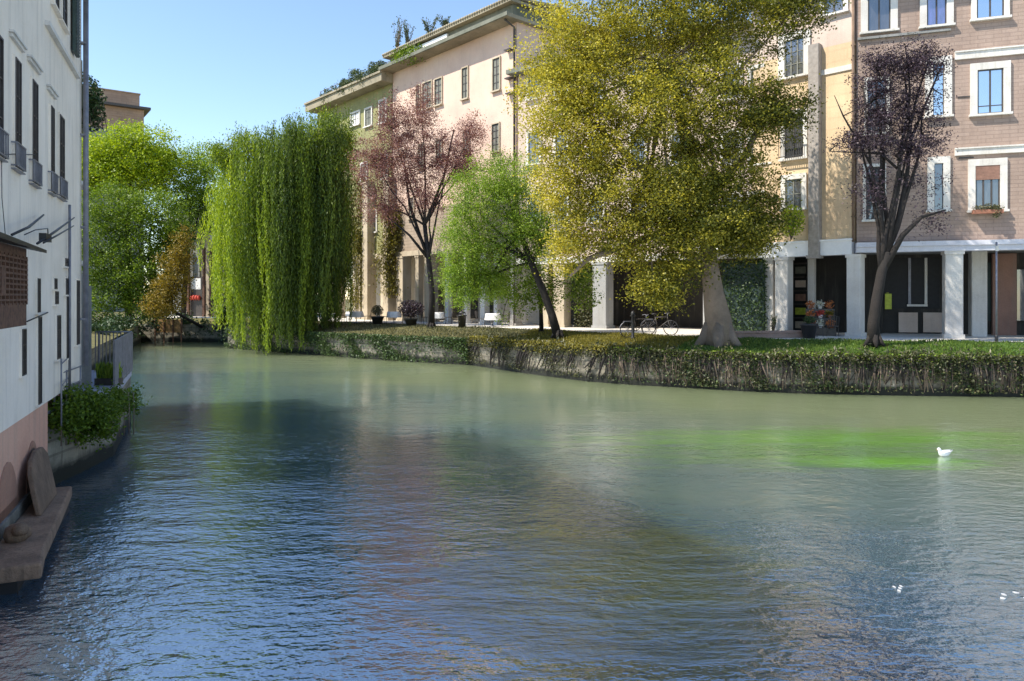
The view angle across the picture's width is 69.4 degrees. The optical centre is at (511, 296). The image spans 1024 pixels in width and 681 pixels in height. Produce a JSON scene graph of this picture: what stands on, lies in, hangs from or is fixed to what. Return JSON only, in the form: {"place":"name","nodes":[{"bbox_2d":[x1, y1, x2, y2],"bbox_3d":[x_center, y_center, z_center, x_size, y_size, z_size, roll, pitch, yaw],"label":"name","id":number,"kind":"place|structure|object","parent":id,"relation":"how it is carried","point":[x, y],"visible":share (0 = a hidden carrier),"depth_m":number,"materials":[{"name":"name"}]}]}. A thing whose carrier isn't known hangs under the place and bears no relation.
{"place":"outdoors","nodes":[
{"label":"outdoors","id":0,"kind":"place"},
{"bbox_2d":[92,299,351,347],"bbox_3d":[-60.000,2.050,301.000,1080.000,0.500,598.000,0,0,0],"label":"ground","id":1,"kind":"structure","parent":0,"point":[104,337],"depth_m":42.33,"materials":[{"name":"grey concrete"}]},
{"bbox_2d":[0,0,88,540],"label":"white house","id":2,"kind":"structure","parent":1,"relation":"on","point":[41,43],"depth_m":11.79,"materials":[{"name":"paint"}]},
{"bbox_2d":[0,34,8,162],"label":"window","id":3,"kind":"structure","parent":2,"relation":"in","point":[3,157],"depth_m":9.73,"materials":[{"name":"white paint"}]},
{"bbox_2d":[8,29,27,174],"bbox_3d":[-7.063,-2.737,10.568,0.110,1.899,0.830,0,0,-23],"label":"window","id":4,"kind":"structure","parent":2,"relation":"in","point":[18,164],"depth_m":10.45,"materials":[{"name":"black paint"}]},
{"bbox_2d":[19,327,27,378],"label":"window","id":5,"kind":"structure","parent":2,"relation":"in","point":[22,331],"depth_m":10.80,"materials":[{"name":"white paint"}]},
{"bbox_2d":[27,54,43,188],"bbox_3d":[-7.505,-2.709,11.626,0.110,1.949,0.875,0,0,-23],"label":"window","id":6,"kind":"structure","parent":2,"relation":"in","point":[36,169],"depth_m":11.58,"materials":[{"name":"black paint"}]},
{"bbox_2d":[34,277,41,314],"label":"window","id":7,"kind":"structure","parent":2,"relation":"in","point":[37,279],"depth_m":11.80,"materials":[{"name":"white paint"}]},
{"bbox_2d":[35,315,42,406],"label":"window","id":8,"kind":"structure","parent":2,"relation":"in","point":[39,402],"depth_m":11.85,"materials":[{"name":"white paint"}]},
{"bbox_2d":[46,84,58,196],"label":"window","id":9,"kind":"structure","parent":2,"relation":"in","point":[53,177],"depth_m":12.84,"materials":[{"name":"white paint"}]},
{"bbox_2d":[50,0,62,18],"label":"window","id":10,"kind":"structure","parent":2,"relation":"in","point":[56,4],"depth_m":13.31,"materials":[{"name":"white paint"}]},
{"bbox_2d":[54,314,60,361],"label":"window","id":11,"kind":"structure","parent":2,"relation":"in","point":[57,316],"depth_m":13.37,"materials":[{"name":"white paint"}]},
{"bbox_2d":[57,112,67,201],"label":"window","id":12,"kind":"structure","parent":2,"relation":"in","point":[62,183],"depth_m":13.78,"materials":[{"name":"grey glass"}]},
{"bbox_2d":[58,0,70,34],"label":"window","id":13,"kind":"structure","parent":2,"relation":"in","point":[64,22],"depth_m":14.14,"materials":[{"name":"white paint"}]},
{"bbox_2d":[64,296,68,359],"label":"window","id":14,"kind":"structure","parent":2,"relation":"in","point":[66,297],"depth_m":14.27,"materials":[{"name":"white paint"}]},
{"bbox_2d":[74,279,80,346],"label":"window","id":15,"kind":"structure","parent":2,"relation":"in","point":[77,281],"depth_m":15.41,"materials":[{"name":"white paint"}]},
{"bbox_2d":[72,60,91,387],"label":"grey house","id":16,"kind":"structure","parent":1,"relation":"on","point":[86,373],"depth_m":16.99,"materials":[{"name":"paint"}]},
{"bbox_2d":[81,75,107,132],"bbox_3d":[-11.835,-5.385,20.508,0.815,1.648,1.814,0,0,0],"label":"roof creeper","id":17,"kind":"object","parent":16,"relation":"on","point":[95,99],"visible":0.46,"depth_m":20.61,"materials":[{"name":"green plant"}]},
{"bbox_2d":[81,87,150,311],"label":"apartment block","id":18,"kind":"structure","parent":1,"relation":"on","point":[121,105],"depth_m":91.63,"materials":[{"name":"beige paint"}]},
{"bbox_2d":[92,327,140,369],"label":"embankment wall","id":19,"kind":"structure","parent":1,"relation":"on","point":[136,340],"depth_m":40.09,"materials":[{"name":"stone"}]},
{"bbox_2d":[163,210,247,316],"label":"passage house","id":20,"kind":"structure","parent":1,"relation":"on","point":[198,301],"depth_m":65.05,"materials":[{"name":"beige paint"}]},
{"bbox_2d":[189,277,201,315],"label":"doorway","id":21,"kind":"structure","parent":20,"relation":"in","point":[196,301],"depth_m":65.09,"materials":[{"name":"grey glass"}]},
{"bbox_2d":[125,318,651,350],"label":"worn lawn","id":22,"kind":"structure","parent":0,"point":[336,329],"depth_m":44.23,"materials":[{"name":"green plant"}]},
{"bbox_2d":[81,118,199,319],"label":"maple tree","id":23,"kind":"object","parent":22,"relation":"on","point":[109,155],"visible":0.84,"depth_m":59.11,"materials":[{"name":"green plant"}]},
{"bbox_2d":[81,174,209,321],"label":"dark green tree","id":24,"kind":"object","parent":22,"relation":"on","point":[137,212],"visible":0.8,"depth_m":52.70,"materials":[{"name":"green plant"}]},
{"bbox_2d":[92,289,234,344],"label":"undergrowth","id":25,"kind":"object","parent":22,"relation":"on","point":[115,323],"visible":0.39,"depth_m":55.26,"materials":[{"name":"green plant"}]},
{"bbox_2d":[130,223,204,330],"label":"amber bush","id":26,"kind":"object","parent":22,"relation":"on","point":[161,298],"visible":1,"depth_m":51.19,"materials":[{"name":"orange plant"}]},
{"bbox_2d":[196,101,364,354],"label":"weeping willow","id":27,"kind":"object","parent":22,"relation":"on","point":[284,237],"visible":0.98,"depth_m":44.63,"materials":[{"name":"green plant"}]},
{"bbox_2d":[371,305,383,323],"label":"planter","id":28,"kind":"object","parent":22,"relation":"on","point":[376,319],"visible":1,"depth_m":47.30,"materials":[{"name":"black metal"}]},
{"bbox_2d":[397,300,424,324],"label":"planter","id":29,"kind":"object","parent":22,"relation":"on","point":[412,309],"visible":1,"depth_m":45.53,"materials":[{"name":"black metal"}]},
{"bbox_2d":[344,80,493,327],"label":"plum tree","id":30,"kind":"object","parent":22,"relation":"on","point":[373,158],"visible":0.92,"depth_m":43.71,"materials":[{"name":"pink plant"}]},
{"bbox_2d":[458,311,466,326],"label":"litter bin","id":31,"kind":"object","parent":22,"relation":"on","point":[461,321],"visible":0.94,"depth_m":42.81,"materials":[{"name":"black metal"}]},
{"bbox_2d":[426,144,565,338],"bbox_3d":[-0.591,-2.644,34.745,7.536,9.203,5.028,0,0,0],"label":"green tree","id":32,"kind":"object","parent":22,"relation":"on","point":[483,276],"visible":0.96,"depth_m":34.44,"materials":[{"name":"green plant"}]},
{"bbox_2d":[480,248,605,331],"bbox_3d":[1.531,-0.320,36.987,6.512,4.365,4.144,0,0,0],"label":"bushy tree","id":33,"kind":"object","parent":22,"relation":"on","point":[529,281],"visible":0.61,"depth_m":36.94,"materials":[{"name":"green plant"}]},
{"bbox_2d":[513,328,697,351],"bbox_3d":[3.390,1.906,33.589,10.662,0.640,4.725,0,0,44],"label":"ground cover","id":34,"kind":"object","parent":22,"relation":"on","point":[656,339],"visible":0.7,"depth_m":32.78,"materials":[{"name":"green plant"}]},
{"bbox_2d":[619,314,656,337],"bbox_3d":[5.626,1.304,32.998,1.766,1.036,0.580,0,0,-12],"label":"bicycle","id":35,"kind":"object","parent":22,"relation":"on","point":[646,323],"visible":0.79,"depth_m":32.96,"materials":[{"name":"black metal"}]},
{"bbox_2d":[81,0,751,298],"label":"sky","id":36,"kind":"structure","parent":0,"point":[201,67],"materials":[{"name":"blue"}]},
{"bbox_2d":[379,0,611,325],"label":"rose building","id":37,"kind":"structure","parent":0,"point":[467,64],"depth_m":47.98,"materials":[{"name":"paint"}]},
{"bbox_2d":[362,206,407,298],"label":"hanging vine","id":38,"kind":"object","parent":37,"relation":"attached to","point":[393,241],"visible":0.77,"depth_m":53.37,"materials":[{"name":"green plant"}]},
{"bbox_2d":[391,15,406,46],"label":"roof plant","id":39,"kind":"object","parent":37,"relation":"on","point":[398,35],"visible":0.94,"depth_m":52.99,"materials":[{"name":"green plant"}]},
{"bbox_2d":[389,42,425,66],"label":"roof creeper","id":40,"kind":"object","parent":37,"relation":"on","point":[401,54],"visible":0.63,"depth_m":51.32,"materials":[{"name":"green plant"}]},
{"bbox_2d":[403,21,415,42],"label":"roof plant","id":41,"kind":"object","parent":37,"relation":"on","point":[406,34],"visible":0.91,"depth_m":51.84,"materials":[{"name":"green plant"}]},
{"bbox_2d":[420,79,432,110],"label":"window","id":42,"kind":"structure","parent":37,"relation":"in","point":[430,82],"depth_m":50.90,"materials":[{"name":"beige stone"}]},
{"bbox_2d":[421,14,438,32],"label":"roof plant","id":43,"kind":"object","parent":37,"relation":"on","point":[426,28],"visible":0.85,"depth_m":49.98,"materials":[{"name":"green plant"}]},
{"bbox_2d":[433,76,442,107],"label":"window","id":44,"kind":"structure","parent":37,"relation":"in","point":[438,81],"depth_m":49.94,"materials":[{"name":"beige stone"}]},
{"bbox_2d":[438,285,443,311],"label":"shop window","id":45,"kind":"structure","parent":37,"relation":"in","point":[441,306],"depth_m":55.35,"materials":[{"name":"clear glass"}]},
{"bbox_2d":[460,65,468,100],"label":"window","id":46,"kind":"structure","parent":37,"relation":"in","point":[464,70],"depth_m":47.79,"materials":[{"name":"beige stone"}]},
{"bbox_2d":[470,292,477,318],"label":"shop window","id":47,"kind":"structure","parent":37,"relation":"in","point":[472,311],"depth_m":52.39,"materials":[{"name":"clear glass"}]},
{"bbox_2d":[489,121,500,153],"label":"window","id":48,"kind":"structure","parent":37,"relation":"in","point":[495,128],"depth_m":45.52,"materials":[{"name":"beige stone"}]},
{"bbox_2d":[490,55,501,92],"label":"window","id":49,"kind":"structure","parent":37,"relation":"in","point":[496,61],"depth_m":45.45,"materials":[{"name":"beige stone"}]},
{"bbox_2d":[0,321,1023,680],"bbox_3d":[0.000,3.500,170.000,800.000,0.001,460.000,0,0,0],"label":"water","id":50,"kind":"structure","parent":0,"point":[246,515],"depth_m":10.89,"materials":[{"name":"blue liquid"}]},
{"bbox_2d":[0,486,71,594],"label":"stone ledge","id":51,"kind":"object","parent":50,"relation":"in","point":[21,562],"visible":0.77,"depth_m":9.31,"materials":[{"name":"grey stone"}]},
{"bbox_2d":[3,523,31,543],"bbox_3d":[-6.397,3.027,9.564,0.306,0.265,0.454,0,0,-23],"label":"rubble stone","id":52,"kind":"object","parent":51,"relation":"on","point":[17,532],"visible":1,"depth_m":9.42,"materials":[{"name":"stone"}]},
{"bbox_2d":[48,331,132,483],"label":"terrace","id":53,"kind":"structure","parent":50,"relation":"in","point":[69,461],"depth_m":15.42,"materials":[{"name":"stone"}]},
{"bbox_2d":[48,380,152,452],"bbox_3d":[-8.458,2.397,15.530,1.524,1.593,5.206,0,0,-8],"label":"terrace ivy","id":54,"kind":"object","parent":53,"relation":"attached to","point":[92,411],"visible":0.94,"depth_m":14.19,"materials":[{"name":"green plant"}]},
{"bbox_2d":[94,361,123,384],"bbox_3d":[-9.428,1.763,17.286,0.655,0.594,0.305,0,0,0],"label":"planter box","id":55,"kind":"object","parent":53,"relation":"on","point":[104,374],"visible":0.85,"depth_m":17.21,"materials":[{"name":"green wood"}]},
{"bbox_2d":[154,318,181,341],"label":"wooden screen","id":56,"kind":"object","parent":50,"relation":"in","point":[172,326],"visible":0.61,"depth_m":56.88,"materials":[{"name":"brown wood"}]},
{"bbox_2d":[138,324,586,380],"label":"embankment wall","id":57,"kind":"structure","parent":50,"relation":"in","point":[147,337],"depth_m":39.74,"materials":[{"name":"stone"}]},
{"bbox_2d":[223,327,470,364],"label":"bank creeper","id":58,"kind":"object","parent":57,"relation":"attached to","point":[314,336],"visible":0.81,"depth_m":41.44,"materials":[{"name":"green plant"}]},
{"bbox_2d":[465,338,607,377],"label":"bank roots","id":59,"kind":"object","parent":57,"relation":"attached to","point":[520,353],"visible":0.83,"depth_m":32.78,"materials":[{"name":"brown plant"}]},
{"bbox_2d":[467,340,608,379],"bbox_3d":[0.650,2.764,33.736,0.689,1.263,10.090,0,0,-37],"label":"bank creeper","id":60,"kind":"object","parent":57,"relation":"attached to","point":[525,346],"visible":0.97,"depth_m":32.92,"materials":[{"name":"green plant"}]},
{"bbox_2d":[466,335,617,356],"bbox_3d":[1.017,2.213,33.986,1.583,0.589,10.114,0,0,-37],"label":"bank creeper","id":61,"kind":"object","parent":57,"relation":"on","point":[578,345],"visible":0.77,"depth_m":32.56,"materials":[{"name":"green plant"}]},
{"bbox_2d":[587,349,1023,396],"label":"embankment wall","id":62,"kind":"structure","parent":50,"relation":"in","point":[787,389],"depth_m":26.78,"materials":[{"name":"stone"}]},
{"bbox_2d":[605,349,1023,392],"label":"dry stems","id":63,"kind":"object","parent":62,"relation":"on","point":[925,377],"visible":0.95,"depth_m":26.37,"materials":[{"name":"brown plant"}]},
{"bbox_2d":[606,347,1023,394],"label":"bank creeper","id":64,"kind":"object","parent":62,"relation":"attached to","point":[757,357],"visible":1,"depth_m":26.43,"materials":[{"name":"green plant"}]},
{"bbox_2d":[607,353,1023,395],"bbox_3d":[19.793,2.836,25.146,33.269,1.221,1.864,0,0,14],"label":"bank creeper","id":65,"kind":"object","parent":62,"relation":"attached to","point":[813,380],"visible":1,"depth_m":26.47,"materials":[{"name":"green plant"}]},
{"bbox_2d":[608,346,1022,362],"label":"bank grass fringe","id":66,"kind":"object","parent":62,"relation":"on","point":[846,353],"visible":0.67,"depth_m":26.53,"materials":[{"name":"green plant"}]},
{"bbox_2d":[170,312,1023,341],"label":"pavement","id":67,"kind":"structure","parent":0,"point":[885,336],"depth_m":36.88,"materials":[{"name":"stone"}]},
{"bbox_2d":[150,136,226,315],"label":"slender tree","id":68,"kind":"object","parent":67,"relation":"on","point":[206,173],"visible":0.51,"depth_m":62.27,"materials":[{"name":"green plant"}]},
{"bbox_2d":[304,61,424,320],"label":"green building","id":69,"kind":"structure","parent":67,"relation":"on","point":[361,108],"depth_m":56.22,"materials":[{"name":"yellow paint"}]},
{"bbox_2d":[343,230,359,310],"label":"hanging vine","id":70,"kind":"object","parent":69,"relation":"attached to","point":[353,278],"visible":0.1,"depth_m":57.70,"materials":[{"name":"green plant"}]},
{"bbox_2d":[319,61,387,102],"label":"roof creeper","id":71,"kind":"object","parent":69,"relation":"on","point":[354,71],"visible":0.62,"depth_m":56.61,"materials":[{"name":"green plant"}]},
{"bbox_2d":[350,109,360,126],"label":"window","id":72,"kind":"structure","parent":69,"relation":"in","point":[356,114],"depth_m":58.23,"materials":[{"name":"white stone"}]},
{"bbox_2d":[344,178,379,308],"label":"hanging vine","id":73,"kind":"object","parent":69,"relation":"attached to","point":[359,265],"visible":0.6,"depth_m":56.45,"materials":[{"name":"green plant"}]},
{"bbox_2d":[363,106,372,128],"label":"window","id":74,"kind":"structure","parent":69,"relation":"in","point":[368,118],"depth_m":56.80,"materials":[{"name":"white stone"}]},
{"bbox_2d":[484,313,500,326],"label":"cafe table","id":75,"kind":"object","parent":67,"relation":"on","point":[491,316],"visible":0.93,"depth_m":42.83,"materials":[{"name":"grey metal"}]},
{"bbox_2d":[571,265,592,327],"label":"clipped hedge","id":76,"kind":"object","parent":67,"relation":"on","point":[584,316],"visible":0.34,"depth_m":41.79,"materials":[{"name":"green plant"}]},
{"bbox_2d":[506,18,774,330],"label":"cream building","id":77,"kind":"structure","parent":67,"relation":"on","point":[609,288],"depth_m":41.60,"materials":[{"name":"paint"}]},
{"bbox_2d":[526,130,541,165],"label":"window","id":78,"kind":"structure","parent":77,"relation":"in","point":[528,145],"depth_m":43.41,"materials":[{"name":"white stone"}]},
{"bbox_2d":[640,313,678,334],"bbox_3d":[6.751,1.244,33.905,1.766,1.036,0.580,0,0,25],"label":"bicycle","id":79,"kind":"object","parent":67,"relation":"on","point":[652,321],"visible":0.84,"depth_m":33.88,"materials":[{"name":"black metal"}]},
{"bbox_2d":[719,259,769,330],"bbox_3d":[11.244,-0.026,35.942,2.679,3.766,1.100,0,0,36],"label":"clipped hedge","id":80,"kind":"object","parent":67,"relation":"on","point":[744,289],"visible":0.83,"depth_m":35.62,"materials":[{"name":"green plant"}]},
{"bbox_2d":[800,316,817,338],"bbox_3d":[12.411,1.264,30.900,0.726,0.952,0.708,0,0,0],"label":"planter","id":81,"kind":"object","parent":67,"relation":"on","point":[808,329],"visible":1,"depth_m":30.70,"materials":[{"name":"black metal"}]},
{"bbox_2d":[750,0,882,336],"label":"yellow building","id":82,"kind":"structure","parent":67,"relation":"on","point":[823,261],"depth_m":33.42,"materials":[{"name":"paint"}]},
{"bbox_2d":[778,204,805,239],"bbox_3d":[12.668,-3.399,33.603,1.341,1.616,1.282,0,0,0],"label":"window shrub","id":83,"kind":"object","parent":82,"relation":"on","point":[794,224],"visible":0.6,"depth_m":33.42,"materials":[{"name":"green plant"}]},
{"bbox_2d":[778,107,807,161],"bbox_3d":[12.970,-7.513,34.192,1.372,2.338,0.440,0,0,44],"label":"window","id":84,"kind":"structure","parent":82,"relation":"in","point":[801,152],"depth_m":34.17,"materials":[{"name":"white stone"}]},
{"bbox_2d":[779,172,807,210],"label":"window","id":85,"kind":"structure","parent":82,"relation":"in","point":[800,191],"depth_m":34.24,"materials":[{"name":"white stone"}]},
{"bbox_2d":[777,29,810,80],"bbox_3d":[13.062,-11.209,34.263,1.604,2.131,0.210,0,0,44],"label":"window","id":86,"kind":"structure","parent":82,"relation":"in","point":[800,57],"depth_m":34.27,"materials":[{"name":"white stone"}]},
{"bbox_2d":[818,0,849,18],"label":"window","id":87,"kind":"structure","parent":82,"relation":"in","point":[845,9],"depth_m":32.91,"materials":[{"name":"white stone"}]},
{"bbox_2d":[805,300,835,335],"bbox_3d":[13.835,0.925,33.227,1.270,1.610,0.965,0,0,20],"label":"flower stand","id":88,"kind":"object","parent":67,"relation":"on","point":[820,315],"visible":0.83,"depth_m":33.14,"materials":[{"name":"multicoloured plant"}]},
{"bbox_2d":[855,0,1023,337],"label":"brick building","id":89,"kind":"structure","parent":67,"relation":"on","point":[943,285],"depth_m":31.20,"materials":[{"name":"brown brick"}]},
{"bbox_2d":[861,163,885,221],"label":"window","id":90,"kind":"structure","parent":89,"relation":"in","point":[871,218],"depth_m":32.21,"materials":[{"name":"white stone"}]},
{"bbox_2d":[864,77,889,135],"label":"window","id":91,"kind":"structure","parent":89,"relation":"in","point":[871,77],"depth_m":32.10,"materials":[{"name":"white stone"}]},
{"bbox_2d":[859,0,899,34],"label":"window","id":92,"kind":"structure","parent":89,"relation":"in","point":[877,16],"depth_m":32.08,"materials":[{"name":"white stone"}]},
{"bbox_2d":[883,257,939,308],"bbox_3d":[18.671,-0.645,34.839,2.619,2.387,0.200,0,0,19],"label":"shop window","id":93,"kind":"structure","parent":89,"relation":"in","point":[911,282],"depth_m":34.80,"materials":[{"name":"black glass"}]},
{"bbox_2d":[918,0,955,29],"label":"window","id":94,"kind":"structure","parent":89,"relation":"in","point":[933,13],"depth_m":31.34,"materials":[{"name":"white stone"}]},
{"bbox_2d":[924,55,953,118],"bbox_3d":[18.046,-8.880,31.292,1.109,2.592,0.210,0,0,19],"label":"window","id":95,"kind":"structure","parent":89,"relation":"in","point":[946,107],"depth_m":31.26,"materials":[{"name":"white stone"}]},
{"bbox_2d":[926,156,951,212],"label":"window","id":96,"kind":"structure","parent":89,"relation":"in","point":[941,165],"depth_m":31.32,"materials":[{"name":"white stone"}]},
{"bbox_2d":[966,157,1009,212],"bbox_3d":[19.746,-4.629,30.698,1.505,2.223,0.210,0,0,19],"label":"window","id":97,"kind":"structure","parent":89,"relation":"in","point":[987,178],"depth_m":30.72,"materials":[{"name":"white stone"}]},
{"bbox_2d":[972,203,1004,217],"bbox_3d":[19.636,-3.544,30.496,1.178,0.654,0.364,0,0,26],"label":"window box","id":98,"kind":"object","parent":89,"relation":"attached to","point":[994,210],"visible":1,"depth_m":30.42,"materials":[{"name":"ceramic"}]},
{"bbox_2d":[987,263,990,320],"bbox_3d":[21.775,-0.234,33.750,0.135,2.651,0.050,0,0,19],"label":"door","id":99,"kind":"structure","parent":89,"relation":"in","point":[988,264],"depth_m":33.73,"materials":[{"name":"black glass"}]},
{"bbox_2d":[969,0,1011,22],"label":"window","id":100,"kind":"structure","parent":89,"relation":"in","point":[981,10],"depth_m":30.69,"materials":[{"name":"white stone"}]},
{"bbox_2d":[969,60,1012,116],"bbox_3d":[19.839,-8.626,30.666,1.552,2.221,0.210,0,0,19],"label":"window","id":101,"kind":"structure","parent":89,"relation":"in","point":[990,82],"depth_m":30.69,"materials":[{"name":"white stone"}]},
{"bbox_2d":[1017,269,1023,320],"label":"shop window","id":102,"kind":"structure","parent":89,"relation":"in","point":[1020,273],"depth_m":33.24,"materials":[{"name":"white glass"}]},
{"bbox_2d":[995,242,998,342],"bbox_3d":[18.733,-0.160,28.600,0.120,3.920,0.120,0,0,0],"label":"sign post","id":103,"kind":"object","parent":67,"relation":"on","point":[996,250],"visible":0.83,"depth_m":28.57,"materials":[{"name":"grey metal"}]},
{"bbox_2d":[641,335,1023,357],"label":"lawn","id":104,"kind":"structure","parent":0,"point":[1021,350],"depth_m":28.07,"materials":[{"name":"plant"}]},
{"bbox_2d":[502,0,851,347],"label":"plane tree","id":105,"kind":"object","parent":104,"relation":"on","point":[689,198],"visible":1,"depth_m":28.60,"materials":[{"name":"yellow plant"}]},
{"bbox_2d":[468,331,1023,365],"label":"wild tufts","id":106,"kind":"object","parent":104,"relation":"on","point":[906,352],"visible":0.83,"depth_m":26.64,"materials":[{"name":"green plant"}]},
{"bbox_2d":[735,330,802,337],"bbox_3d":[10.776,1.770,31.170,3.327,0.660,0.550,0,0,-13],"label":"stone bench","id":107,"kind":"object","parent":104,"relation":"on","point":[781,334],"depth_m":30.95,"materials":[{"name":"grey stone"}]},
{"bbox_2d":[819,27,963,347],"bbox_3d":[14.225,-4.061,27.859,5.500,11.929,3.157,0,0,0],"label":"plum tree","id":108,"kind":"object","parent":104,"relation":"on","point":[888,224],"visible":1,"depth_m":27.76,"materials":[{"name":"purple plant"}]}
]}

